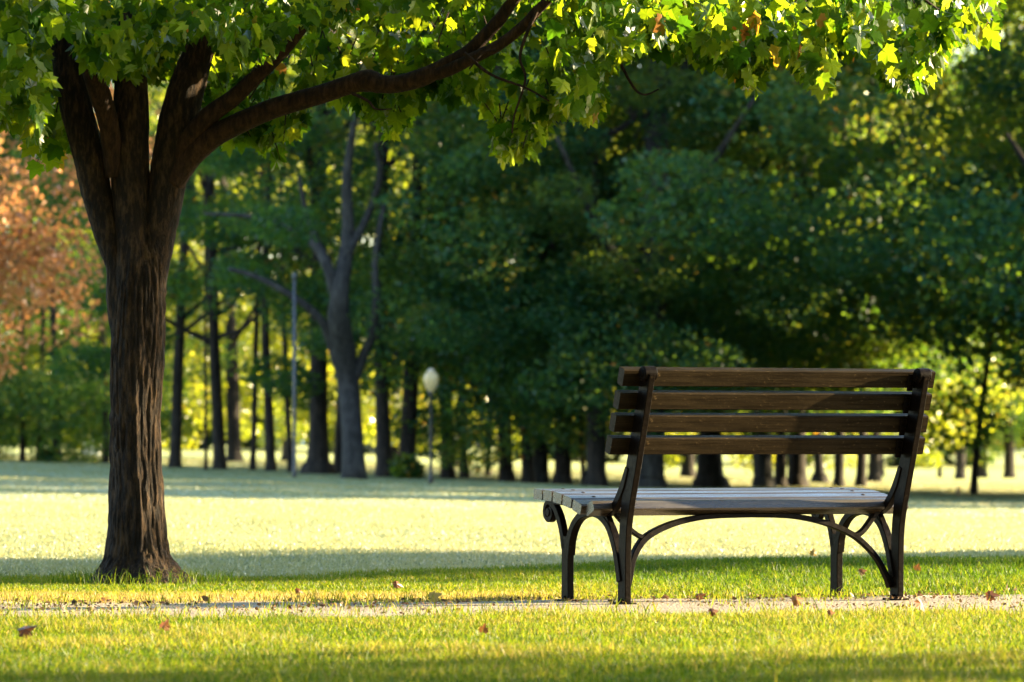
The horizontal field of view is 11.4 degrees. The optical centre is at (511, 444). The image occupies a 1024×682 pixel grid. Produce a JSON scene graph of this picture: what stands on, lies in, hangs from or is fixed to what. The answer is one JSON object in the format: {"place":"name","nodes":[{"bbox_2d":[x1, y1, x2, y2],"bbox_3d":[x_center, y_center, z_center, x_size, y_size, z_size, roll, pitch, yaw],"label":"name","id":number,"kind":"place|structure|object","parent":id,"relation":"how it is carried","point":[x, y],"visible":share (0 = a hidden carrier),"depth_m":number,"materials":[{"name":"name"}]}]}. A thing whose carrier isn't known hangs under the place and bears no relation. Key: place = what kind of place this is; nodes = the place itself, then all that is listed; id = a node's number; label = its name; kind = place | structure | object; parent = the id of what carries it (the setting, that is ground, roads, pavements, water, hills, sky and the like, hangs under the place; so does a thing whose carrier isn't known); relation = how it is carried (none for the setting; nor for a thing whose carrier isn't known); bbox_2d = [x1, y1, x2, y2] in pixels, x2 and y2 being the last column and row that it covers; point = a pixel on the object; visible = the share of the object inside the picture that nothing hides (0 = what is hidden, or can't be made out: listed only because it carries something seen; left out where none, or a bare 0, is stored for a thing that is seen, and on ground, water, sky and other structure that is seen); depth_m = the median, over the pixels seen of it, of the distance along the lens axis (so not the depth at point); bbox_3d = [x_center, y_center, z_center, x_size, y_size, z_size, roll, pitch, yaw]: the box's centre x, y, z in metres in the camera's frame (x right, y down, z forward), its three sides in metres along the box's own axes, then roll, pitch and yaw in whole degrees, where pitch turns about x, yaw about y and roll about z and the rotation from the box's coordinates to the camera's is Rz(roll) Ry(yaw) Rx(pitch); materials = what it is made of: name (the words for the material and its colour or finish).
{"place":"outdoors","nodes":[
{"label":"outdoors","id":0,"kind":"place"},
{"bbox_2d":[47,563,240,585],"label":"grass","id":1,"kind":"structure","parent":0,"point":[193,577],"depth_m":21.16,"materials":[{"name":"green plant"}]},
{"bbox_2d":[0,592,1023,681],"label":"grass","id":2,"kind":"structure","parent":0,"point":[953,644],"depth_m":14.17,"materials":[{"name":"green plant"}]},
{"bbox_2d":[0,501,1023,578],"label":"grass","id":3,"kind":"structure","parent":0,"point":[345,516],"depth_m":31.59,"materials":[{"name":"green plant"}]},
{"bbox_2d":[0,552,1023,602],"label":"grass","id":4,"kind":"structure","parent":0,"point":[762,575],"depth_m":20.92,"materials":[{"name":"green plant"}]},
{"bbox_2d":[0,445,1023,678],"bbox_3d":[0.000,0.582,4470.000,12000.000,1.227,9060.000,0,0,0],"label":"ground","id":5,"kind":"structure","parent":0,"point":[995,471],"depth_m":64.65,"materials":[{"name":"green plant"}]},
{"bbox_2d":[16,625,37,638],"bbox_3d":[-1.404,0.539,14.770,0.058,0.041,0.052,0,0,40],"label":"fallen leaf","id":6,"kind":"object","parent":5,"relation":"on","point":[26,630],"visible":0.92,"depth_m":14.76,"materials":[{"name":"brown plant"}]},
{"bbox_2d":[0,139,94,412],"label":"distant tree","id":7,"kind":"object","parent":5,"relation":"on","point":[27,304],"depth_m":241.05,"materials":[{"name":"orange plant"}]},
{"bbox_2d":[35,446,63,461],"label":"shrub","id":8,"kind":"object","parent":5,"relation":"on","point":[42,453],"visible":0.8,"depth_m":87.30,"materials":[{"name":"green plant"}]},
{"bbox_2d":[0,185,99,460],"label":"woodland tree","id":9,"kind":"object","parent":5,"relation":"on","point":[44,322],"visible":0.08,"depth_m":88.86,"materials":[{"name":"orange plant"}]},
{"bbox_2d":[2,204,108,446],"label":"distant tree","id":10,"kind":"object","parent":5,"relation":"on","point":[19,350],"depth_m":248.94,"materials":[{"name":"green plant"}]},
{"bbox_2d":[0,1,159,385],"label":"autumn tree","id":11,"kind":"object","parent":5,"relation":"on","point":[16,220],"visible":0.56,"depth_m":61.72,"materials":[{"name":"orange plant"}]},
{"bbox_2d":[0,135,170,461],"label":"woodland tree","id":12,"kind":"object","parent":5,"relation":"on","point":[10,435],"visible":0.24,"depth_m":87.23,"materials":[{"name":"green plant"}]},
{"bbox_2d":[83,435,99,454],"bbox_3d":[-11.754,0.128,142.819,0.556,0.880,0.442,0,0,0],"label":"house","id":13,"kind":"structure","parent":5,"relation":"on","point":[91,447],"depth_m":142.66,"materials":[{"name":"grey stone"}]},
{"bbox_2d":[1,222,211,445],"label":"distant tree","id":14,"kind":"object","parent":5,"relation":"on","point":[209,431],"visible":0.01,"depth_m":252.83,"materials":[{"name":"green plant"}]},
{"bbox_2d":[0,80,260,462],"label":"woodland tree","id":15,"kind":"object","parent":5,"relation":"on","point":[16,381],"visible":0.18,"depth_m":86.29,"materials":[{"name":"green plant"}]},
{"bbox_2d":[0,133,286,462],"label":"woodland tree","id":16,"kind":"object","parent":5,"relation":"on","point":[105,412],"visible":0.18,"depth_m":86.68,"materials":[{"name":"green plant"}]},
{"bbox_2d":[0,118,298,452],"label":"woodland tree","id":17,"kind":"object","parent":5,"relation":"on","point":[190,392],"visible":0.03,"depth_m":116.89,"materials":[{"name":"green plant"}]},
{"bbox_2d":[159,619,170,630],"bbox_3d":[-1.042,0.540,15.337,0.038,0.041,0.018,0,0,11],"label":"fallen leaf","id":18,"kind":"object","parent":5,"relation":"on","point":[165,624],"visible":0.97,"depth_m":15.34,"materials":[{"name":"orange plant"}]},
{"bbox_2d":[5,144,336,467],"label":"woodland tree","id":19,"kind":"object","parent":5,"relation":"on","point":[175,459],"visible":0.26,"depth_m":81.72,"materials":[{"name":"green plant"}]},
{"bbox_2d":[17,91,332,456],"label":"woodland tree","id":20,"kind":"object","parent":5,"relation":"on","point":[247,434],"visible":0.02,"depth_m":137.00,"materials":[{"name":"green plant"}]},
{"bbox_2d":[0,42,359,469],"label":"woodland tree","id":21,"kind":"object","parent":5,"relation":"on","point":[219,462],"visible":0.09,"depth_m":80.53,"materials":[{"name":"green plant"}]},
{"bbox_2d":[31,82,339,449],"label":"distant tree","id":22,"kind":"object","parent":5,"relation":"on","point":[201,444],"depth_m":230.52,"materials":[{"name":"green plant"}]},
{"bbox_2d":[8,28,439,461],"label":"woodland tree","id":23,"kind":"object","parent":5,"relation":"on","point":[234,393],"visible":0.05,"depth_m":107.89,"materials":[{"name":"green plant"}]},
{"bbox_2d":[156,118,357,449],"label":"distant tree","id":24,"kind":"object","parent":5,"relation":"on","point":[245,444],"visible":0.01,"depth_m":258.71,"materials":[{"name":"green plant"}]},
{"bbox_2d":[29,102,488,469],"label":"woodland tree","id":25,"kind":"object","parent":5,"relation":"on","point":[254,377],"visible":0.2,"depth_m":80.04,"materials":[{"name":"green plant"}]},
{"bbox_2d":[148,88,390,469],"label":"woodland tree","id":26,"kind":"object","parent":5,"relation":"on","point":[189,214],"visible":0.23,"depth_m":77.96,"materials":[{"name":"green plant"}]},
{"bbox_2d":[154,82,395,471],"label":"woodland tree","id":27,"kind":"object","parent":5,"relation":"on","point":[287,400],"visible":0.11,"depth_m":78.98,"materials":[{"name":"green plant"}]},
{"bbox_2d":[85,53,468,470],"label":"woodland tree","id":28,"kind":"object","parent":5,"relation":"on","point":[270,461],"visible":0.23,"depth_m":79.71,"materials":[{"name":"green plant"}]},
{"bbox_2d":[150,87,426,460],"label":"woodland tree","id":29,"kind":"object","parent":5,"relation":"on","point":[282,426],"visible":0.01,"depth_m":125.88,"materials":[{"name":"green plant"}]},
{"bbox_2d":[292,272,296,477],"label":"metal pole","id":30,"kind":"object","parent":5,"relation":"on","point":[294,469],"visible":0.91,"depth_m":70.76,"materials":[{"name":"metal"}]},
{"bbox_2d":[294,588,303,593],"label":"fallen leaf","id":31,"kind":"object","parent":5,"relation":"on","point":[297,590],"visible":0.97,"depth_m":19.40,"materials":[{"name":"brown plant"}]},
{"bbox_2d":[196,156,452,446],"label":"woodland tree","id":32,"kind":"object","parent":5,"relation":"on","point":[262,437],"depth_m":145.95,"materials":[{"name":"green plant"}]},
{"bbox_2d":[167,197,489,453],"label":"distant tree","id":33,"kind":"object","parent":5,"relation":"on","point":[366,449],"depth_m":229.76,"materials":[{"name":"green plant"}]},
{"bbox_2d":[166,49,532,472],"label":"woodland tree","id":34,"kind":"object","parent":5,"relation":"on","point":[337,459],"visible":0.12,"depth_m":78.31,"materials":[{"name":"green plant"}]},
{"bbox_2d":[240,43,486,455],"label":"distant tree","id":35,"kind":"object","parent":5,"relation":"on","point":[260,421],"depth_m":234.91,"materials":[{"name":"green plant"}]},
{"bbox_2d":[199,4,538,478],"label":"woodland tree","id":36,"kind":"object","parent":5,"relation":"on","point":[348,364],"visible":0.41,"depth_m":73.27,"materials":[{"name":"grey plant"}]},
{"bbox_2d":[219,34,536,455],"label":"woodland tree","id":37,"kind":"object","parent":5,"relation":"on","point":[407,440],"visible":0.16,"depth_m":76.03,"materials":[{"name":"green plant"}]},
{"bbox_2d":[202,27,558,473],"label":"woodland tree","id":38,"kind":"object","parent":5,"relation":"on","point":[317,461],"visible":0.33,"depth_m":76.54,"materials":[{"name":"green plant"}]},
{"bbox_2d":[219,44,562,463],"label":"woodland tree","id":39,"kind":"object","parent":5,"relation":"on","point":[395,445],"visible":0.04,"depth_m":113.42,"materials":[{"name":"green plant"}]},
{"bbox_2d":[251,32,543,476],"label":"woodland tree","id":40,"kind":"object","parent":5,"relation":"on","point":[383,430],"visible":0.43,"depth_m":75.78,"materials":[{"name":"green plant"}]},
{"bbox_2d":[392,581,402,588],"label":"fallen leaf","id":41,"kind":"object","parent":5,"relation":"on","point":[396,584],"visible":1,"depth_m":20.09,"materials":[{"name":"brown plant"}]},
{"bbox_2d":[387,453,426,478],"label":"shrub","id":42,"kind":"object","parent":5,"relation":"on","point":[405,465],"visible":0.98,"depth_m":74.70,"materials":[{"name":"green plant"}]},
{"bbox_2d":[424,368,437,483],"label":"lamp post","id":43,"kind":"object","parent":5,"relation":"on","point":[430,379],"visible":0.97,"depth_m":68.53,"materials":[{"name":"paint"}]},
{"bbox_2d":[429,591,441,601],"bbox_3d":[-0.283,0.557,18.812,0.057,0.042,0.032,0,0,0],"label":"fallen leaf","id":44,"kind":"object","parent":5,"relation":"on","point":[435,595],"visible":0.95,"depth_m":18.81,"materials":[{"name":"green plant"}]},
{"bbox_2d":[259,33,620,465],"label":"woodland tree","id":45,"kind":"object","parent":5,"relation":"on","point":[456,462],"visible":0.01,"depth_m":132.56,"materials":[{"name":"green plant"}]},
{"bbox_2d":[229,94,703,477],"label":"woodland tree","id":46,"kind":"object","parent":5,"relation":"on","point":[463,474],"visible":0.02,"depth_m":80.32,"materials":[{"name":"green plant"}]},
{"bbox_2d":[270,94,669,475],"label":"woodland tree","id":47,"kind":"object","parent":5,"relation":"on","point":[487,473],"visible":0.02,"depth_m":87.06,"materials":[{"name":"green plant"}]},
{"bbox_2d":[248,116,693,478],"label":"woodland tree","id":48,"kind":"object","parent":5,"relation":"on","point":[301,153],"visible":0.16,"depth_m":76.77,"materials":[{"name":"green plant"}]},
{"bbox_2d":[478,623,488,633],"bbox_3d":[-0.084,0.543,15.171,0.032,0.034,0.006,0,0,0],"label":"fallen leaf","id":49,"kind":"object","parent":5,"relation":"on","point":[483,628],"visible":1,"depth_m":15.17,"materials":[{"name":"orange plant"}]},
{"bbox_2d":[250,56,746,482],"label":"woodland tree","id":50,"kind":"object","parent":5,"relation":"on","point":[525,456],"visible":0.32,"depth_m":74.69,"materials":[{"name":"green plant"}]},
{"bbox_2d":[0,0,1007,584],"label":"maple tree","id":51,"kind":"object","parent":5,"relation":"on","point":[212,62],"visible":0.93,"depth_m":21.14,"materials":[{"name":"green plant"}]},
{"bbox_2d":[0,420,1022,451],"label":"wood","id":52,"kind":"object","parent":5,"relation":"on","point":[300,444],"depth_m":708.63,"materials":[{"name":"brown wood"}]},
{"bbox_2d":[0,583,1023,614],"bbox_3d":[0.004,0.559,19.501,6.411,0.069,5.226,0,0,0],"label":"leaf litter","id":53,"kind":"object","parent":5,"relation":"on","point":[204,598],"visible":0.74,"depth_m":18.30,"materials":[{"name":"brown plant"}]},
{"bbox_2d":[250,14,799,481],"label":"woodland tree","id":54,"kind":"object","parent":5,"relation":"on","point":[506,466],"visible":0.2,"depth_m":75.57,"materials":[{"name":"green plant"}]},
{"bbox_2d":[328,32,739,483],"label":"woodland tree","id":55,"kind":"object","parent":5,"relation":"on","point":[541,466],"visible":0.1,"depth_m":75.09,"materials":[{"name":"green plant"}]},
{"bbox_2d":[370,139,697,465],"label":"woodland tree","id":56,"kind":"object","parent":5,"relation":"on","point":[513,437],"depth_m":121.56,"materials":[{"name":"green plant"}]},
{"bbox_2d":[479,234,617,461],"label":"distant tree","id":57,"kind":"object","parent":5,"relation":"on","point":[551,454],"visible":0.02,"depth_m":230.67,"materials":[{"name":"green plant"}]},
{"bbox_2d":[313,17,796,484],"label":"woodland tree","id":58,"kind":"object","parent":5,"relation":"on","point":[639,79],"visible":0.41,"depth_m":73.43,"materials":[{"name":"green plant"}]},
{"bbox_2d":[278,15,856,484],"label":"woodland tree","id":59,"kind":"object","parent":5,"relation":"on","point":[562,469],"visible":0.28,"depth_m":74.16,"materials":[{"name":"green plant"}]},
{"bbox_2d":[381,3,839,486],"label":"woodland tree","id":60,"kind":"object","parent":5,"relation":"on","point":[595,458],"visible":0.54,"depth_m":73.38,"materials":[{"name":"green plant"}]},
{"bbox_2d":[482,132,817,476],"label":"woodland tree","id":61,"kind":"object","parent":5,"relation":"on","point":[686,465],"visible":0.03,"depth_m":109.49,"materials":[{"name":"yellow plant"}]},
{"bbox_2d":[370,0,939,487],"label":"woodland tree","id":62,"kind":"object","parent":5,"relation":"on","point":[660,198],"visible":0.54,"depth_m":72.61,"materials":[{"name":"green plant"}]},
{"bbox_2d":[617,410,750,463],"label":"distant tree","id":63,"kind":"object","parent":5,"relation":"on","point":[695,457],"depth_m":239.31,"materials":[{"name":"green plant"}]},
{"bbox_2d":[708,608,717,616],"bbox_3d":[0.654,0.544,16.623,0.037,0.031,0.019,0,0,0],"label":"fallen leaf","id":64,"kind":"object","parent":5,"relation":"on","point":[711,612],"visible":0.97,"depth_m":16.62,"materials":[{"name":"brown plant"}]},
{"bbox_2d":[429,0,1023,486],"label":"woodland tree","id":65,"kind":"object","parent":5,"relation":"on","point":[781,458],"visible":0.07,"depth_m":82.40,"materials":[{"name":"green plant"}]},
{"bbox_2d":[484,0,981,487],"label":"woodland tree","id":66,"kind":"object","parent":5,"relation":"on","point":[709,472],"visible":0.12,"depth_m":78.72,"materials":[{"name":"green plant"}]},
{"bbox_2d":[500,1,1023,486],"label":"woodland tree","id":67,"kind":"object","parent":5,"relation":"on","point":[762,469],"visible":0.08,"depth_m":83.54,"materials":[{"name":"green plant"}]},
{"bbox_2d":[787,432,830,463],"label":"distant tree","id":68,"kind":"object","parent":5,"relation":"on","point":[809,459],"depth_m":262.37,"materials":[{"name":"green plant"}]},
{"bbox_2d":[809,548,816,555],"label":"fallen leaf","id":69,"kind":"object","parent":5,"relation":"on","point":[812,552],"visible":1,"depth_m":22.26,"materials":[{"name":"beige plant"}]},
{"bbox_2d":[613,13,1023,486],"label":"woodland tree","id":70,"kind":"object","parent":5,"relation":"on","point":[838,480],"visible":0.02,"depth_m":90.14,"materials":[{"name":"green plant"}]},
{"bbox_2d":[623,0,1023,493],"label":"woodland tree","id":71,"kind":"object","parent":5,"relation":"on","point":[963,65],"visible":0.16,"depth_m":78.04,"materials":[{"name":"green plant"}]},
{"bbox_2d":[635,0,1023,486],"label":"woodland tree","id":72,"kind":"object","parent":5,"relation":"on","point":[797,474],"visible":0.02,"depth_m":85.38,"materials":[{"name":"green plant"}]},
{"bbox_2d":[733,83,942,465],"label":"distant tree","id":73,"kind":"object","parent":5,"relation":"on","point":[826,432],"visible":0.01,"depth_m":240.13,"materials":[{"name":"green plant"}]},
{"bbox_2d":[674,2,1023,482],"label":"woodland tree","id":74,"kind":"object","parent":5,"relation":"on","point":[819,475],"visible":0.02,"depth_m":99.32,"materials":[{"name":"green plant"}]},
{"bbox_2d":[678,33,1023,392],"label":"woodland tree","id":75,"kind":"object","parent":5,"relation":"on","point":[949,207],"visible":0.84,"depth_m":72.82,"materials":[{"name":"green plant"}]},
{"bbox_2d":[858,568,866,575],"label":"fallen leaf","id":76,"kind":"object","parent":5,"relation":"on","point":[862,570],"visible":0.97,"depth_m":21.24,"materials":[{"name":"brown plant"}]},
{"bbox_2d":[720,1,1023,486],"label":"woodland tree","id":77,"kind":"object","parent":5,"relation":"on","point":[860,477],"visible":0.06,"depth_m":90.34,"materials":[{"name":"green plant"}]},
{"bbox_2d":[772,43,1023,457],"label":"woodland tree","id":78,"kind":"object","parent":5,"relation":"on","point":[997,157],"visible":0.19,"depth_m":80.25,"materials":[{"name":"green plant"}]},
{"bbox_2d":[787,135,1021,467],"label":"distant tree","id":79,"kind":"object","parent":5,"relation":"on","point":[894,461],"visible":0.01,"depth_m":236.07,"materials":[{"name":"green plant"}]},
{"bbox_2d":[807,84,1023,481],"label":"woodland tree","id":80,"kind":"object","parent":5,"relation":"on","point":[874,469],"visible":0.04,"depth_m":115.90,"materials":[{"name":"yellow plant"}]},
{"bbox_2d":[914,563,920,570],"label":"fallen leaf","id":81,"kind":"object","parent":5,"relation":"on","point":[917,567],"visible":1,"depth_m":21.47,"materials":[{"name":"brown plant"}]},
{"bbox_2d":[914,598,924,611],"bbox_3d":[1.338,0.524,16.822,0.022,0.051,0.052,0,0,42],"label":"fallen leaf","id":82,"kind":"object","parent":5,"relation":"on","point":[918,604],"visible":1,"depth_m":16.81,"materials":[{"name":"plant"}]},
{"bbox_2d":[837,12,1023,478],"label":"woodland tree","id":83,"kind":"object","parent":5,"relation":"on","point":[960,469],"visible":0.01,"depth_m":151.86,"materials":[{"name":"green plant"}]},
{"bbox_2d":[851,100,1014,475],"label":"woodland tree","id":84,"kind":"object","parent":5,"relation":"on","point":[882,466],"visible":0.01,"depth_m":164.93,"materials":[{"name":"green plant"}]},
{"bbox_2d":[877,92,1012,477],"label":"woodland tree","id":85,"kind":"object","parent":5,"relation":"on","point":[939,472],"depth_m":164.93,"materials":[{"name":"green plant"}]},
{"bbox_2d":[877,88,1023,477],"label":"woodland tree","id":86,"kind":"object","parent":5,"relation":"on","point":[985,458],"visible":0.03,"depth_m":164.76,"materials":[{"name":"green plant"}]},
{"bbox_2d":[916,41,1022,437],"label":"distant tree","id":87,"kind":"object","parent":5,"relation":"on","point":[1016,423],"depth_m":253.61,"materials":[{"name":"green plant"}]},
{"bbox_2d":[939,360,1023,477],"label":"woodland tree","id":88,"kind":"object","parent":5,"relation":"on","point":[1009,456],"visible":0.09,"depth_m":164.81,"materials":[{"name":"green plant"}]},
{"bbox_2d":[942,419,1023,465],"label":"distant tree","id":89,"kind":"object","parent":5,"relation":"on","point":[947,459],"visible":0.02,"depth_m":255.69,"materials":[{"name":"green plant"}]},
{"bbox_2d":[0,594,1023,620],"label":"path","id":90,"kind":"structure","parent":0,"point":[687,606],"depth_m":18.31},
{"bbox_2d":[696,593,706,600],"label":"fallen leaf","id":91,"kind":"object","parent":90,"relation":"on","point":[700,595],"visible":1,"depth_m":18.31,"materials":[{"name":"brown plant"}]},
{"bbox_2d":[533,366,935,604],"bbox_3d":[0.826,0.155,18.916,1.372,0.876,0.806,0,0,-28],"label":"park bench","id":92,"kind":"object","parent":90,"relation":"on","point":[626,502],"visible":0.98,"depth_m":18.74,"materials":[{"name":"paint"}]},
{"bbox_2d":[790,595,803,606],"bbox_3d":[0.961,0.526,17.241,0.050,0.041,0.024,0,0,-7],"label":"fallen leaf","id":93,"kind":"object","parent":90,"relation":"on","point":[795,599],"visible":0.97,"depth_m":17.23,"materials":[{"name":"orange plant"}]},
{"bbox_2d":[985,590,1000,601],"bbox_3d":[1.704,0.535,18.137,0.055,0.042,0.030,0,0,0],"label":"fallen leaf","id":94,"kind":"object","parent":90,"relation":"on","point":[991,595],"visible":0.97,"depth_m":18.14,"materials":[{"name":"brown plant"}]},
{"bbox_2d":[0,584,1023,618],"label":"grass","id":95,"kind":"structure","parent":0,"point":[449,609],"depth_m":17.98,"materials":[{"name":"green plant"}]}
]}

